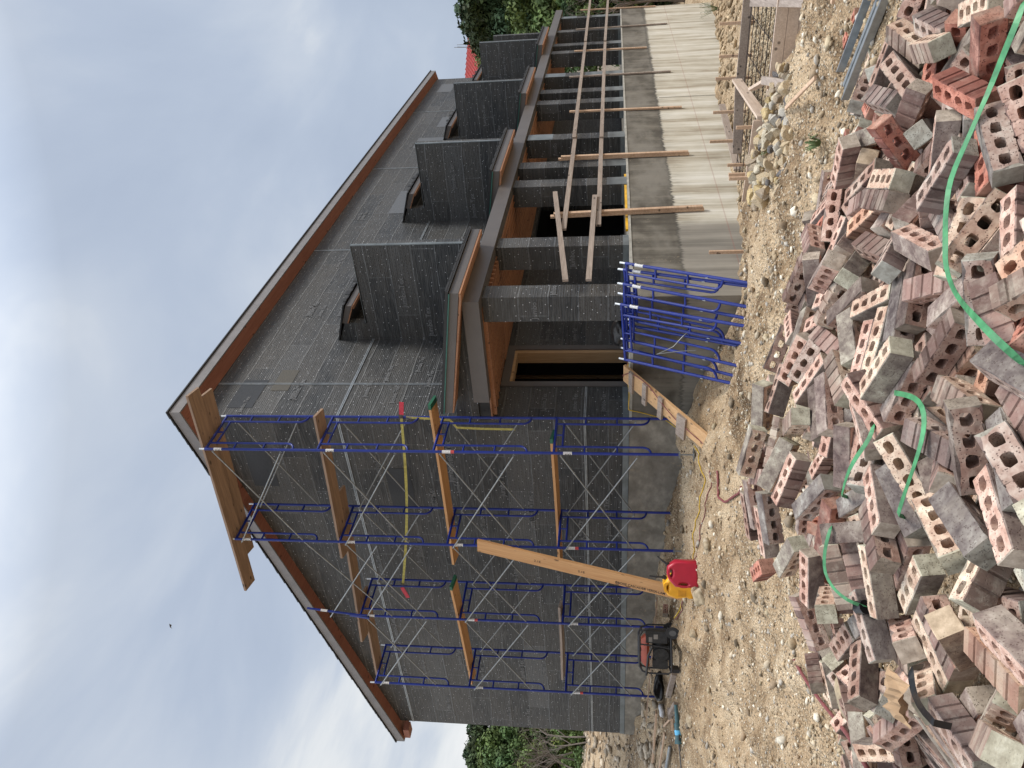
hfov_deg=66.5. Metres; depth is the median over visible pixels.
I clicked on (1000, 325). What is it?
brick
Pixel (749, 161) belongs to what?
rock
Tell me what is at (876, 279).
brick
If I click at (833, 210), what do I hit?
brick
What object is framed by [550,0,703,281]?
guard rail
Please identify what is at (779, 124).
rock
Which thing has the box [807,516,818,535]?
brick
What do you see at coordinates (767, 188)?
rock
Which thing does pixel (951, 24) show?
brick
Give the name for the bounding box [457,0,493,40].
tree
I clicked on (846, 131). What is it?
brick
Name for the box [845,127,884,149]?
brick
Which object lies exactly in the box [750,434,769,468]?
brick
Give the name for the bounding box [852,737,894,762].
brick
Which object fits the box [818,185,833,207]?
brick
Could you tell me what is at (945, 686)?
brick
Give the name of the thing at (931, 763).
brick
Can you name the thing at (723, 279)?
stacked scaffold frame
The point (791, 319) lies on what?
brick
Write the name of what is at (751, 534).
brick
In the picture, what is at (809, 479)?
brick
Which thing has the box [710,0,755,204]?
pit rubble
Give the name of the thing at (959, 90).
brick
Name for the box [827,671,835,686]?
brick
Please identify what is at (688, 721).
boulder
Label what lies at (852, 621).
brick
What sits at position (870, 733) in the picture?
brick
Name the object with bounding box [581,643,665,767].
bank rubble
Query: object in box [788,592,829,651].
brick
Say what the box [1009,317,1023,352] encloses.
brick
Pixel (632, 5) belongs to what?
bare tree
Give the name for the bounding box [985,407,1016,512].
brick
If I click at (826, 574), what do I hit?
plastic strap
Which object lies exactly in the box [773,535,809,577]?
brick
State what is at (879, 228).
brick
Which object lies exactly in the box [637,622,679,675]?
portable generator
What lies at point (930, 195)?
brick
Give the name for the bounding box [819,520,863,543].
brick
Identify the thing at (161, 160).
sky
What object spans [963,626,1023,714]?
brick
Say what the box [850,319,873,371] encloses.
brick
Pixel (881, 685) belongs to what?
brick
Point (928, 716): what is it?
black band
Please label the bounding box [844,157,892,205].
brick
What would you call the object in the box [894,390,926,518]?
plastic strap
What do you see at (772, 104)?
rock
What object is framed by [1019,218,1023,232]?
brick
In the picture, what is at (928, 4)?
brick
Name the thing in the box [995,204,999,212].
brick
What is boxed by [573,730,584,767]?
tree
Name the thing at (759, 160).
rock
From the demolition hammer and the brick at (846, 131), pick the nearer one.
the brick at (846, 131)
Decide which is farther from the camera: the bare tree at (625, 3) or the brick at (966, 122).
the bare tree at (625, 3)
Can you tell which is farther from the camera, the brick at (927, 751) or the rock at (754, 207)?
the rock at (754, 207)
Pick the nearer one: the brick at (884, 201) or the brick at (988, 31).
the brick at (988, 31)
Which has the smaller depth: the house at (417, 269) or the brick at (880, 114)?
the brick at (880, 114)
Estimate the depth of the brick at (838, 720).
4.82 m
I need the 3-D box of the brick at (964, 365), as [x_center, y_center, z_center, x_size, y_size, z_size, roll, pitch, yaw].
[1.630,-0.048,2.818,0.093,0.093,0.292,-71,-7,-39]
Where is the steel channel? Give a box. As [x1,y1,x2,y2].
[836,0,888,99]
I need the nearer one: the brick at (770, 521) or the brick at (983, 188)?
the brick at (983, 188)
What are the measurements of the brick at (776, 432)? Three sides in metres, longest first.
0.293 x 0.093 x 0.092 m
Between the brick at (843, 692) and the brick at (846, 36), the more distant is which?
the brick at (846, 36)
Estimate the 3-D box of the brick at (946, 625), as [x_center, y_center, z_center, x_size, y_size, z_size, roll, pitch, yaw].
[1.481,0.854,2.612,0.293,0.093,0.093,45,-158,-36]
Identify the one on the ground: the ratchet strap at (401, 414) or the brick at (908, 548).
the brick at (908, 548)
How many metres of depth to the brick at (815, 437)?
3.94 m
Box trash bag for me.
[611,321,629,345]
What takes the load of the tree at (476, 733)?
on the ground
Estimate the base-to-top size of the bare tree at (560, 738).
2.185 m
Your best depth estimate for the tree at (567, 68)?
42.26 m
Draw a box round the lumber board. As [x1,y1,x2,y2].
[651,710,657,763]
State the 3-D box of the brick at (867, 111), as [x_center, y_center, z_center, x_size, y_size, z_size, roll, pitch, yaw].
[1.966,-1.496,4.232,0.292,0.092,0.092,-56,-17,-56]
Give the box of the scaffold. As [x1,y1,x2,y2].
[199,413,694,697]
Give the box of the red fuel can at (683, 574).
[657,556,697,587]
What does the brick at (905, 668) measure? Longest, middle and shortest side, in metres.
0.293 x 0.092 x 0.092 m
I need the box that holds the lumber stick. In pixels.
[658,732,664,767]
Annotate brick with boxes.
[662,604,667,617]
[736,424,767,478]
[740,491,757,540]
[742,479,762,529]
[748,469,762,485]
[749,558,775,581]
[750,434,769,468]
[751,380,772,430]
[754,505,779,558]
[755,490,783,544]
[756,437,800,491]
[762,416,791,466]
[763,324,788,372]
[764,363,792,416]
[766,374,774,382]
[771,451,810,508]
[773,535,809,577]
[776,331,809,386]
[782,252,805,305]
[782,408,809,436]
[784,284,798,312]
[784,309,798,345]
[787,339,824,383]
[788,306,815,350]
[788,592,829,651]
[791,474,841,521]
[792,352,826,406]
[794,404,807,407]
[795,496,807,534]
[798,290,811,312]
[799,477,806,492]
[799,547,823,608]
[801,223,825,258]
[802,210,815,225]
[802,251,820,306]
[802,427,810,440]
[803,314,833,333]
[804,652,825,693]
[806,467,813,484]
[806,533,813,546]
[807,249,846,294]
[807,384,820,442]
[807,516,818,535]
[808,325,838,354]
[809,453,832,479]
[810,200,825,224]
[811,536,815,546]
[812,268,846,329]
[812,290,840,310]
[812,442,819,447]
[814,372,843,437]
[814,496,846,556]
[814,586,839,623]
[816,170,831,206]
[816,215,823,226]
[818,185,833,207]
[818,408,844,458]
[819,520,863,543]
[819,544,851,610]
[819,647,847,659]
[819,660,838,708]
[820,188,845,241]
[822,180,832,196]
[822,650,846,673]
[823,349,850,408]
[823,624,832,635]
[823,686,838,713]
[824,242,829,250]
[826,215,847,251]
[826,276,878,327]
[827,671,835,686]
[829,621,859,661]
[830,134,860,189]
[830,618,843,636]
[830,710,849,736]
[833,232,854,266]
[833,422,854,489]
[834,250,870,289]
[835,664,848,687]
[836,307,862,369]
[836,490,865,518]
[836,671,862,728]
[838,609,853,613]
[838,734,850,748]
[839,543,864,591]
[839,698,865,711]
[840,369,900,440]
[840,739,852,767]
[840,754,848,767]
[841,203,851,220]
[843,7,859,49]
[843,129,849,135]
[843,408,853,422]
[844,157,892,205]
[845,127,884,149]
[846,68,869,114]
[846,209,880,239]
[846,454,881,493]
[847,187,866,216]
[847,614,886,638]
[847,638,878,711]
[847,711,877,767]
[848,513,863,551]
[848,588,896,663]
[849,401,882,460]
[849,429,860,464]
[850,283,891,322]
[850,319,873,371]
[851,231,888,263]
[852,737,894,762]
[853,148,879,181]
[855,49,870,87]
[858,113,871,127]
[858,498,901,574]
[858,544,899,619]
[859,336,913,403]
[860,189,909,213]
[861,84,901,115]
[861,103,874,120]
[861,262,875,278]
[861,306,887,370]
[862,464,900,538]
[863,710,926,767]
[865,64,875,81]
[866,114,920,169]
[866,718,899,767]
[867,168,915,193]
[868,41,899,87]
[869,112,880,157]
[869,691,894,722]
[870,213,891,238]
[871,237,907,284]
[871,276,880,283]
[873,429,924,511]
[873,709,922,752]
[874,110,894,116]
[875,464,926,539]
[877,717,892,767]
[878,668,885,693]
[879,50,921,96]
[879,148,885,159]
[880,351,927,424]
[882,271,914,342]
[885,18,923,68]
[885,161,925,230]
[886,620,927,674]
[887,57,919,89]
[887,614,926,664]
[891,188,919,229]
[891,223,941,271]
[892,78,932,142]
[893,530,931,590]
[893,737,922,767]
[894,260,932,334]
[895,591,903,612]
[895,666,918,715]
[896,0,925,21]
[897,553,945,614]
[900,416,971,470]
[902,271,953,304]
[903,118,933,149]
[907,32,956,63]
[910,660,942,725]
[911,307,967,386]
[911,492,966,575]
[911,610,972,693]
[912,6,950,37]
[912,404,934,458]
[913,122,962,177]
[913,301,933,348]
[914,714,955,767]
[914,735,943,767]
[915,332,936,406]
[916,136,978,214]
[916,594,979,681]
[916,729,950,767]
[917,457,932,493]
[918,212,937,235]
[918,744,939,767]
[920,406,974,476]
[922,57,947,118]
[924,0,946,11]
[924,605,975,671]
[926,276,963,328]
[926,327,935,334]
[928,109,961,173]
[928,199,957,242]
[928,460,954,493]
[928,482,996,570]
[928,692,994,767]
[928,724,962,767]
[930,43,969,107]
[930,346,983,401]
[930,375,1001,429]
[932,66,1000,119]
[933,196,996,281]
[935,187,1006,277]
[936,0,963,10]
[936,374,974,406]
[941,28,969,71]
[942,103,951,109]
[943,396,988,495]
[944,9,969,59]
[949,560,1013,612]
[955,133,974,201]
[957,0,1003,27]
[958,606,974,626]
[959,684,995,722]
[961,251,998,345]
[962,114,974,138]
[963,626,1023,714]
[967,272,1019,344]
[968,719,1023,767]
[969,5,1008,86]
[970,340,1023,399]
[970,495,978,507]
[972,604,1023,685]
[973,370,1002,406]
[973,463,1023,568]
[974,101,1023,188]
[974,121,1014,197]
[974,420,1023,503]
[977,228,999,271]
[980,690,1017,735]
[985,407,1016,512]
[988,267,1023,320]
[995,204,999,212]
[995,241,1023,278]
[995,385,1023,442]
[996,74,1023,152]
[996,586,1023,623]
[998,185,1023,273]
[1002,8,1022,36]
[1003,0,1023,20]
[1003,38,1023,79]
[1004,62,1023,153]
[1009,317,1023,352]
[1011,21,1023,54]
[1012,499,1023,524]
[1013,180,1023,187]
[1013,568,1023,589]
[1013,709,1023,744]
[1015,734,1023,767]
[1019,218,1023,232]
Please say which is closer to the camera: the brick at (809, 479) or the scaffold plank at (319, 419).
the brick at (809, 479)
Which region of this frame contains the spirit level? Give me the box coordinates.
[624,174,627,230]
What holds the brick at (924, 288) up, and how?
on the brick
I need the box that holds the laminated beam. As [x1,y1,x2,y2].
[477,539,682,600]
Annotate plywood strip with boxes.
[645,597,657,721]
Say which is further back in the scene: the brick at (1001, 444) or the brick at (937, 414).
the brick at (937, 414)
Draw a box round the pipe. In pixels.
[665,745,671,767]
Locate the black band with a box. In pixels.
[908,663,951,729]
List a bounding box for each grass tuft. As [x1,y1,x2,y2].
[699,1,717,17]
[804,132,820,153]
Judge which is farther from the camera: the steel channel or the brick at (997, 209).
the steel channel
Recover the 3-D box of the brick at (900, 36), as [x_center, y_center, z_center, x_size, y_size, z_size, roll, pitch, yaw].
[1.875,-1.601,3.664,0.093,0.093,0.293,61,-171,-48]
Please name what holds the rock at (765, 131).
on the ground
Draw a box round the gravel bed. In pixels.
[740,7,774,193]
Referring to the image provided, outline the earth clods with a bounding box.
[636,0,890,766]
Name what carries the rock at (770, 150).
on the ground
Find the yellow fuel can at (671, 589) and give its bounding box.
[649,573,692,598]
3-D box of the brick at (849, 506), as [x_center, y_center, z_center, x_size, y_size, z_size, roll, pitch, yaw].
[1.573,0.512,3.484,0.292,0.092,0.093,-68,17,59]
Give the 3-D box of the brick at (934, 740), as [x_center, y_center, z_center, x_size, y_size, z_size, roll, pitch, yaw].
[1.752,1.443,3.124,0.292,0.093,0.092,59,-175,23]
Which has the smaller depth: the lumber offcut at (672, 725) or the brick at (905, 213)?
the brick at (905, 213)
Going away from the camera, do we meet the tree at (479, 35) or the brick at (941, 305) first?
the brick at (941, 305)
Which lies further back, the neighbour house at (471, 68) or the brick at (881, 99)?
the neighbour house at (471, 68)
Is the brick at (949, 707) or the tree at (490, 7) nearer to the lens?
the brick at (949, 707)
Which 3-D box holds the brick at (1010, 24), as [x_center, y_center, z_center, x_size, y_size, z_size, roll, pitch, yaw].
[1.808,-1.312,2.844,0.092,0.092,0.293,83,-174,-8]
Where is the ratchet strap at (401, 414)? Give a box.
[398,402,409,597]
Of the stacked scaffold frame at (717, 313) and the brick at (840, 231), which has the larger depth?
the stacked scaffold frame at (717, 313)
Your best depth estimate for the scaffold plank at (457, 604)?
15.52 m
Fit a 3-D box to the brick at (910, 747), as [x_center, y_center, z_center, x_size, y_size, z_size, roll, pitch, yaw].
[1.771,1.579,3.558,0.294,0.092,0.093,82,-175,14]
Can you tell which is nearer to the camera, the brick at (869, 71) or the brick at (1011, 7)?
the brick at (1011, 7)
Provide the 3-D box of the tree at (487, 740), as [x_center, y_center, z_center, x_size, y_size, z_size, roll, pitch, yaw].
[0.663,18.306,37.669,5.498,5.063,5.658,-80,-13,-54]
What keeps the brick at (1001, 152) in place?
on the brick at (1013, 71)
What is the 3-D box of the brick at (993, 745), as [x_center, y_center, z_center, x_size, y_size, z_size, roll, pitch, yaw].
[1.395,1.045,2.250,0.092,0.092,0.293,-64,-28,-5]
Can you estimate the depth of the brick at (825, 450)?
3.76 m
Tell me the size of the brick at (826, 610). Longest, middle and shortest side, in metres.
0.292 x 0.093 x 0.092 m
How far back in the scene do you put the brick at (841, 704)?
4.63 m
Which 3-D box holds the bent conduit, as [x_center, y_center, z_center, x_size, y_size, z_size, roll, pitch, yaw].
[2.420,-0.626,11.303,0.068,0.643,0.415,-49,-41,-79]
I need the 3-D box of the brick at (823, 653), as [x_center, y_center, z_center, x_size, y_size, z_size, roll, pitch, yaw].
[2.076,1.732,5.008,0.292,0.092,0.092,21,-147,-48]
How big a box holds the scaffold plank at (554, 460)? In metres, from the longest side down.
3.286 x 0.244 x 0.057 m
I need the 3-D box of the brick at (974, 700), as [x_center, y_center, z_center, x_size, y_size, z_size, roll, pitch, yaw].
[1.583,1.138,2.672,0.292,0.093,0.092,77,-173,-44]
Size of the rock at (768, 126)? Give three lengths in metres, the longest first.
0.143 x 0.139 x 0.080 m
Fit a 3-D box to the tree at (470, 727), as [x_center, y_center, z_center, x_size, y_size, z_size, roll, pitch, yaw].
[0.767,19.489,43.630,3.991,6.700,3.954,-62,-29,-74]
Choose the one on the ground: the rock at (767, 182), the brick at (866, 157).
the rock at (767, 182)
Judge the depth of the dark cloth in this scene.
15.18 m
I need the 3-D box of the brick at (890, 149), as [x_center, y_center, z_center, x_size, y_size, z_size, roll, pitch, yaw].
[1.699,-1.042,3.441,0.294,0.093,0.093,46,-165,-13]
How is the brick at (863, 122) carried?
on the buried bricks
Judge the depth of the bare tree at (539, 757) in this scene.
30.33 m
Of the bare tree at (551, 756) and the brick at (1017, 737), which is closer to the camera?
the brick at (1017, 737)
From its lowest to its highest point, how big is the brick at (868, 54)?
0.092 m
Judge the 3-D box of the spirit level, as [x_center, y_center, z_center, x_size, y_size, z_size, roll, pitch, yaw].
[2.226,-3.583,15.253,2.800,0.045,0.050,-80,-13,-54]
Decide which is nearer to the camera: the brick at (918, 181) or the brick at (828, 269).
the brick at (918, 181)
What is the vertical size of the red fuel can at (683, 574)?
0.606 m
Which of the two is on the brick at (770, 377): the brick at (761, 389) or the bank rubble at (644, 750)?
the brick at (761, 389)
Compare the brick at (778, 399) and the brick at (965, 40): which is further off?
the brick at (778, 399)
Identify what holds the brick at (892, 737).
on the brick at (925, 740)
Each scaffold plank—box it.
[186,387,254,590]
[202,388,253,552]
[313,408,349,558]
[339,485,367,641]
[361,586,382,674]
[428,396,458,564]
[449,575,475,684]
[550,430,562,557]
[558,600,564,679]
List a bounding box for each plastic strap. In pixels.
[823,526,867,607]
[841,424,875,498]
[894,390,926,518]
[942,1,1023,365]
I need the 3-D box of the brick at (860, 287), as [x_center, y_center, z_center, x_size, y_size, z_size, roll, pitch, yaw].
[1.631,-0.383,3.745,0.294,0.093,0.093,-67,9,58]
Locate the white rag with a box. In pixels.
[658,703,664,717]
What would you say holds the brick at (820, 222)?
on the brick at (818, 214)
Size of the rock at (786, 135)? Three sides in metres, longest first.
0.203 x 0.155 x 0.134 m
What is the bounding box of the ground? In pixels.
[580,0,1020,767]
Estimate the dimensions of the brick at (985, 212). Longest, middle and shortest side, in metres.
0.293 x 0.093 x 0.092 m
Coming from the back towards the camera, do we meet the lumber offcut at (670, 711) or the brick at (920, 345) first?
the lumber offcut at (670, 711)
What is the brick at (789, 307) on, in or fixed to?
on the buried bricks
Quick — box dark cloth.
[653,671,663,701]
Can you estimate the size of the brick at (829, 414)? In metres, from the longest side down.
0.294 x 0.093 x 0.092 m
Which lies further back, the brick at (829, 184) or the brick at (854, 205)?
the brick at (829, 184)
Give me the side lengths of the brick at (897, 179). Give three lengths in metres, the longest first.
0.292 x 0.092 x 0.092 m
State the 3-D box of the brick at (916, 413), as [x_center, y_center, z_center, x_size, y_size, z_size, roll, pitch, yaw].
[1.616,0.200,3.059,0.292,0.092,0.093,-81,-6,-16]
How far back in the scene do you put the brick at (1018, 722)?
2.11 m
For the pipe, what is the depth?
14.49 m
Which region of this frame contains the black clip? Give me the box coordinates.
[852,600,868,614]
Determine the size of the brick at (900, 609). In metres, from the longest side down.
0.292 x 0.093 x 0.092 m
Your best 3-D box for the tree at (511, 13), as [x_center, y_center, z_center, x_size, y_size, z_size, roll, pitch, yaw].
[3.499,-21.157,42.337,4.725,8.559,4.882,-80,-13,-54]
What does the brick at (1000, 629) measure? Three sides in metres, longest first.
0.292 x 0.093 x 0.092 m
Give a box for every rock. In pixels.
[745,154,758,166]
[746,188,753,205]
[748,172,758,181]
[749,163,755,170]
[751,194,768,209]
[751,203,757,210]
[753,137,760,146]
[753,164,760,173]
[753,185,762,194]
[755,188,767,198]
[756,157,763,166]
[756,171,768,181]
[761,108,769,119]
[761,129,767,143]
[761,133,769,148]
[762,185,770,193]
[763,109,770,118]
[763,158,772,170]
[764,123,772,131]
[764,131,773,142]
[765,179,769,185]
[766,87,775,95]
[767,145,773,153]
[769,100,775,109]
[769,114,779,127]
[769,170,776,182]
[772,71,778,77]
[772,129,780,139]
[772,141,780,155]
[773,95,782,103]
[776,63,782,73]
[776,120,781,128]
[776,148,782,155]
[777,80,790,95]
[777,156,785,165]
[779,108,785,116]
[780,73,789,79]
[780,141,790,150]
[781,125,793,140]
[783,116,788,124]
[783,146,788,155]
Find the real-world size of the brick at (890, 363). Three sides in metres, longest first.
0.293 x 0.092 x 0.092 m
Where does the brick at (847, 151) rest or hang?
on the brick at (866, 157)
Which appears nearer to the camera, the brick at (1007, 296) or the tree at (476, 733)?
the brick at (1007, 296)
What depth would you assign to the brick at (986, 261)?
2.52 m
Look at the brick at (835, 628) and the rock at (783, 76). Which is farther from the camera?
the rock at (783, 76)
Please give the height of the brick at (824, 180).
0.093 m
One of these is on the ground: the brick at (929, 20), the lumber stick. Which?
the lumber stick
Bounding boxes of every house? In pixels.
[165,3,742,742]
[465,38,619,77]
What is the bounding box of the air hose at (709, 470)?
[623,362,711,619]
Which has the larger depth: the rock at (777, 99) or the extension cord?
the extension cord
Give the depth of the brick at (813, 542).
5.63 m
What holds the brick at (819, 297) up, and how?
on the buried bricks
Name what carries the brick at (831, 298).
on the brick at (868, 271)
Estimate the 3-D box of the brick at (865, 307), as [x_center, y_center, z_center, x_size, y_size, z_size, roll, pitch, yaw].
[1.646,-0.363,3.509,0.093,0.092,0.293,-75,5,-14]
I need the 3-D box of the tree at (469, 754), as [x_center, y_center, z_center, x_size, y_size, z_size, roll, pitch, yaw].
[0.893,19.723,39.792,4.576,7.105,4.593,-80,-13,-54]
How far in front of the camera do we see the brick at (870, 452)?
3.27 m
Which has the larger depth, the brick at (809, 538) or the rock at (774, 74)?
the rock at (774, 74)
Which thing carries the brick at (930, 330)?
on the buried bricks
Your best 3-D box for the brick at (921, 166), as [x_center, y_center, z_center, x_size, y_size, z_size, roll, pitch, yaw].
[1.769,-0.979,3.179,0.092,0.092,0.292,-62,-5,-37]
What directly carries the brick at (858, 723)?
on the brick at (884, 765)
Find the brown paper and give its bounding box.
[883,665,910,728]
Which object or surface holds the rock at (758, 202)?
on the ground
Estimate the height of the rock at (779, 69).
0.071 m
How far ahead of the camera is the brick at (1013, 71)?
2.58 m
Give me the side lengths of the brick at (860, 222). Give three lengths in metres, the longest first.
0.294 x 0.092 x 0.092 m
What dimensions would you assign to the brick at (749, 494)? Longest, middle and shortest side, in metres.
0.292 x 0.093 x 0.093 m
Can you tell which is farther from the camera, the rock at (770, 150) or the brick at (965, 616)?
the rock at (770, 150)
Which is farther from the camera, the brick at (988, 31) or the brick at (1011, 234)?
the brick at (988, 31)
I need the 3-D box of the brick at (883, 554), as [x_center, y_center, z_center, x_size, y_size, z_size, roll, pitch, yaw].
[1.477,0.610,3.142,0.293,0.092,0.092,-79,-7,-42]
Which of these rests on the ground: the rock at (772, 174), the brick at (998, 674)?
the rock at (772, 174)
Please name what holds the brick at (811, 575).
on the buried bricks
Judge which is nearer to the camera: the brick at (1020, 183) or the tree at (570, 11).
the brick at (1020, 183)
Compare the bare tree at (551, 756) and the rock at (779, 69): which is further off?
the bare tree at (551, 756)
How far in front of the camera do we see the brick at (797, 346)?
4.27 m
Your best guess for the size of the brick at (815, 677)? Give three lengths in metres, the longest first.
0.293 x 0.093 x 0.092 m
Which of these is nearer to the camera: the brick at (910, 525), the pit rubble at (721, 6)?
the brick at (910, 525)
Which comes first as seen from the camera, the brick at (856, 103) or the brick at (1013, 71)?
the brick at (1013, 71)
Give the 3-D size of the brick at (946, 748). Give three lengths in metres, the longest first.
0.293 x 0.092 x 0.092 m
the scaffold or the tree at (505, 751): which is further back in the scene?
the tree at (505, 751)
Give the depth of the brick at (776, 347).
4.80 m
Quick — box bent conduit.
[657,326,701,354]
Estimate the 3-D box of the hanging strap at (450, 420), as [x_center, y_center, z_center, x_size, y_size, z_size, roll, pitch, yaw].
[-0.899,0.687,13.559,0.013,1.901,0.295,-80,-13,-54]
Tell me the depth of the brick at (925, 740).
3.29 m
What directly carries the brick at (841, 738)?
on the ground
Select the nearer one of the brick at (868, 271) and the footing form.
the brick at (868, 271)
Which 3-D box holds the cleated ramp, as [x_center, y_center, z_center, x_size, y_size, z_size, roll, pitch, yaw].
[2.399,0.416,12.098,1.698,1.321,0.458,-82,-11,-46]
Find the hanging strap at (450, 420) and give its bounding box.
[406,416,514,430]
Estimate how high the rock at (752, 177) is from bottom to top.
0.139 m
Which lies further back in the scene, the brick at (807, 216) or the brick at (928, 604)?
the brick at (807, 216)
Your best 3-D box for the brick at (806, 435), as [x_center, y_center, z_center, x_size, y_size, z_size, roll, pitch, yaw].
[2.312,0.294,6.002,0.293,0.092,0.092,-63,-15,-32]
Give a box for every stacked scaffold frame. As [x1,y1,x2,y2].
[615,303,743,384]
[617,282,745,366]
[618,268,746,346]
[618,292,743,376]
[620,261,747,344]
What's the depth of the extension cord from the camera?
12.07 m
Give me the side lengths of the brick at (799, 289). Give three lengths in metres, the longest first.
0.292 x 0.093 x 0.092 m
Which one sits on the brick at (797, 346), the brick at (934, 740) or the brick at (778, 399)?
the brick at (778, 399)
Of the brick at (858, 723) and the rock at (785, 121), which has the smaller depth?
the brick at (858, 723)
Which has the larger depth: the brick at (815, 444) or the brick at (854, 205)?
the brick at (815, 444)
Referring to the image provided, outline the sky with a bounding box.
[0,0,489,767]
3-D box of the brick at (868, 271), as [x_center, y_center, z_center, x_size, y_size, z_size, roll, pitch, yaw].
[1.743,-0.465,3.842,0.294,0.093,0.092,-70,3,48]
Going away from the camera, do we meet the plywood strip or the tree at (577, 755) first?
the plywood strip
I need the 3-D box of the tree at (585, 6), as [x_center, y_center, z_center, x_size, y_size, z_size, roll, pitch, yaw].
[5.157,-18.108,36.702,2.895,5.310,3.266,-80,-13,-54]
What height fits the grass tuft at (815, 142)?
0.108 m
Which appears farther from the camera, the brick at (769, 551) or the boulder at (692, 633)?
the boulder at (692, 633)
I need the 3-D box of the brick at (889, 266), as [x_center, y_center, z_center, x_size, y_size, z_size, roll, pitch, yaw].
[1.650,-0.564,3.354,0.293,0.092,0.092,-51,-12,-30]
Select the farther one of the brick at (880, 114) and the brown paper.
the brick at (880, 114)
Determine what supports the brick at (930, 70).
on the buried bricks
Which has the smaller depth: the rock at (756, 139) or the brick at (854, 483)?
the brick at (854, 483)
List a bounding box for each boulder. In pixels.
[686,714,691,727]
[689,628,696,637]
[693,587,704,606]
[703,537,709,554]
[834,677,846,720]
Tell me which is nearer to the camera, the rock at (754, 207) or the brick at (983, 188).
the brick at (983, 188)
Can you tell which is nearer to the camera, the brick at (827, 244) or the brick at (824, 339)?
the brick at (824, 339)
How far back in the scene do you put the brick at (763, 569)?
4.64 m
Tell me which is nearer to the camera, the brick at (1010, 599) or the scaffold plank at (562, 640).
the brick at (1010, 599)
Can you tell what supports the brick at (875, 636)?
on the brick at (905, 668)
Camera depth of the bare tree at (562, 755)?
30.63 m
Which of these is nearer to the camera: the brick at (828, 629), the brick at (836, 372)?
the brick at (836, 372)
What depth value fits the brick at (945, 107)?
3.18 m
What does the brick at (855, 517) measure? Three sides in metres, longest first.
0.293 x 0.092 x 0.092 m
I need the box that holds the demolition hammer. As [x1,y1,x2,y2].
[674,705,681,767]
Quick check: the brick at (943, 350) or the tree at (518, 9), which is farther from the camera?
the tree at (518, 9)
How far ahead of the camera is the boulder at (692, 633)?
11.92 m
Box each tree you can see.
[453,0,514,34]
[454,38,492,67]
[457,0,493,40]
[460,3,505,50]
[462,736,483,767]
[466,724,490,737]
[466,725,494,747]
[469,27,490,57]
[475,728,545,767]
[482,0,527,34]
[482,726,558,767]
[487,726,544,767]
[491,0,528,35]
[500,0,594,72]
[502,0,529,19]
[507,734,574,767]
[511,728,573,767]
[512,735,578,767]
[513,4,573,72]
[516,728,585,756]
[518,730,571,767]
[520,752,572,767]
[530,0,592,30]
[534,732,586,766]
[542,0,639,71]
[554,729,585,763]
[560,0,673,16]
[561,754,580,767]
[566,0,637,11]
[566,0,642,15]
[568,0,684,15]
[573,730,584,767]
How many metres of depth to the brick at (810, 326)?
4.25 m
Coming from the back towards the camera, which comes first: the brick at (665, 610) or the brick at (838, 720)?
the brick at (665, 610)
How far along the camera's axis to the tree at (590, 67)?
39.84 m
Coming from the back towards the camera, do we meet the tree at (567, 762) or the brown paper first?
the tree at (567, 762)
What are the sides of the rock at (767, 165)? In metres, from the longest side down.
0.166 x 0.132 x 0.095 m
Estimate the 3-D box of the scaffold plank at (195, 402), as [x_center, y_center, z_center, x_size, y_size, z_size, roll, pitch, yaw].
[-5.190,2.008,14.043,0.313,0.055,4.303,-61,-28,-57]
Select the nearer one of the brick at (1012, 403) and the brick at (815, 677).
the brick at (1012, 403)
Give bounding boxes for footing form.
[709,0,802,253]
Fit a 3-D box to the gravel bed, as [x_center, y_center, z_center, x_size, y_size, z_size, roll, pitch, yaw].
[3.740,-4.735,11.415,2.700,0.040,4.900,-80,-13,-54]
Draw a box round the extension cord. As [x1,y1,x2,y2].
[628,364,705,618]
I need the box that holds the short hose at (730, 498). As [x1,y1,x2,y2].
[716,471,741,502]
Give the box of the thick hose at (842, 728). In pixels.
[793,659,869,767]
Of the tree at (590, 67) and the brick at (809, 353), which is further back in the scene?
the tree at (590, 67)
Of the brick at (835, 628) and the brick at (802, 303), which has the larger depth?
the brick at (835, 628)
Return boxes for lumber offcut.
[666,673,676,698]
[668,701,677,715]
[670,719,673,730]
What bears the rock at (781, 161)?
on the ground
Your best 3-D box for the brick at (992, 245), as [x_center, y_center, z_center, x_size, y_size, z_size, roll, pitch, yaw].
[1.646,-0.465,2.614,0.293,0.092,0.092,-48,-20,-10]
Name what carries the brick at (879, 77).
on the brick
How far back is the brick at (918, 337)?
3.23 m
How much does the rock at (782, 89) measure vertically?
0.250 m
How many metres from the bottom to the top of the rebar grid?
0.027 m
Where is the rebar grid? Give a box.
[736,7,775,187]
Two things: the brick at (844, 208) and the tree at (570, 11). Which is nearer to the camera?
the brick at (844, 208)
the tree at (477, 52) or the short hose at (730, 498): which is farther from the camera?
the tree at (477, 52)
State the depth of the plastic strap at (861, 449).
3.23 m
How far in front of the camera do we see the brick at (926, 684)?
2.83 m
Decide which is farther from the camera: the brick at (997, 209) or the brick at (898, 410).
the brick at (898, 410)
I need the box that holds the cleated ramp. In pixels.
[623,364,707,447]
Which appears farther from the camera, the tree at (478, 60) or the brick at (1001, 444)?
the tree at (478, 60)
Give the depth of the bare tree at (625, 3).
34.86 m
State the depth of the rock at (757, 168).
9.01 m
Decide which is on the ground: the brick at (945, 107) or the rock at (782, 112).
the rock at (782, 112)
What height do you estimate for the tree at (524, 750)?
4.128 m
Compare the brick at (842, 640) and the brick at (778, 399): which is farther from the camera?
the brick at (778, 399)
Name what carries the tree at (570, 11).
on the ground
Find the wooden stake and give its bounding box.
[785,75,816,109]

